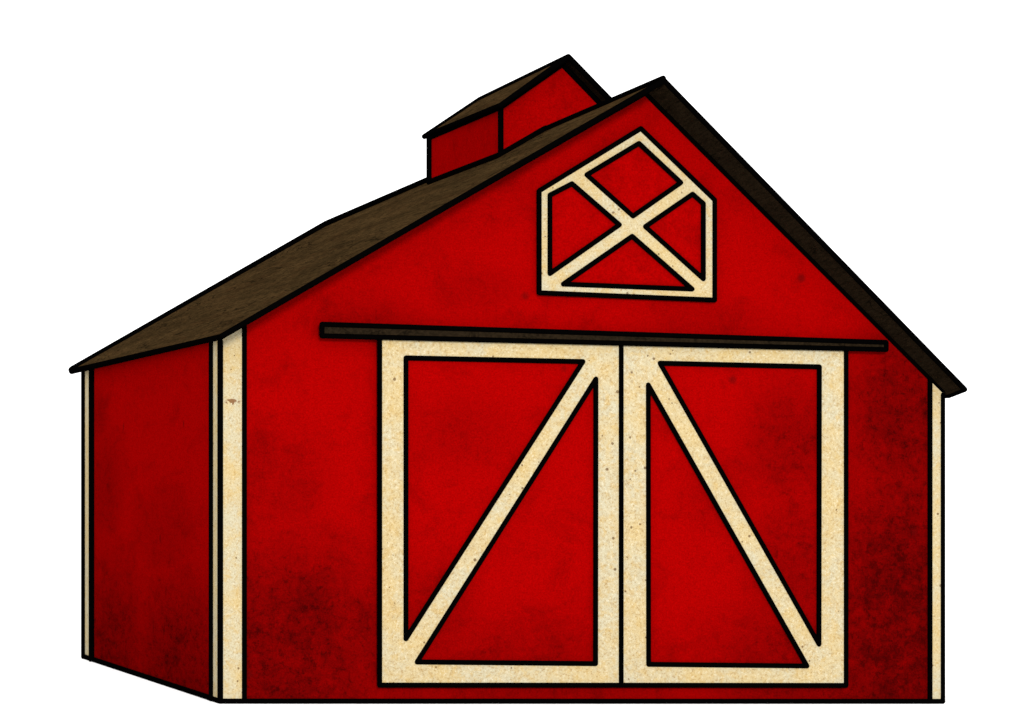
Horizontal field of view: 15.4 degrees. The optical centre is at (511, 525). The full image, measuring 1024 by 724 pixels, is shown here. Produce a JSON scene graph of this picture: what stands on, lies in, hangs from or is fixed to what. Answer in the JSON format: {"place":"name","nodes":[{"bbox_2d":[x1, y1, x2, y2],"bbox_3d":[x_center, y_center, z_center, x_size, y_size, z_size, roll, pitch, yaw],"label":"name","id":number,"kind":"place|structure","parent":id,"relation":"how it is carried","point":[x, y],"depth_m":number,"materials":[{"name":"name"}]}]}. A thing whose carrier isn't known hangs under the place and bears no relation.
{"place":"outdoors","nodes":[
{"label":"outdoors","id":0,"kind":"place"},
{"bbox_2d":[0,512,1023,723],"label":"ground","id":1,"kind":"structure","parent":0,"point":[49,674],"depth_m":59.01,"materials":[{"name":"white"}]},
{"bbox_2d":[0,0,1023,524],"label":"sky","id":2,"kind":"structure","parent":0,"point":[152,152],"materials":[{"name":"white"}]},
{"bbox_2d":[68,54,966,703],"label":"barn","id":3,"kind":"structure","parent":0,"point":[566,378],"depth_m":53.40,"materials":[{"name":"red paint"}]},
{"bbox_2d":[377,340,623,687],"bbox_3d":[-0.150,-0.174,52.906,3.541,4.906,0.116,0,0,-14],"label":"sliding door","id":4,"kind":"structure","parent":3,"relation":"in","point":[500,466],"depth_m":52.90,"materials":[{"name":"beige paint"}]},
{"bbox_2d":[621,346,848,687],"bbox_3d":[3.148,-0.122,53.754,3.403,4.879,0.116,0,0,-14],"label":"sliding door","id":5,"kind":"structure","parent":3,"relation":"in","point":[736,461],"depth_m":53.75,"materials":[{"name":"beige paint"}]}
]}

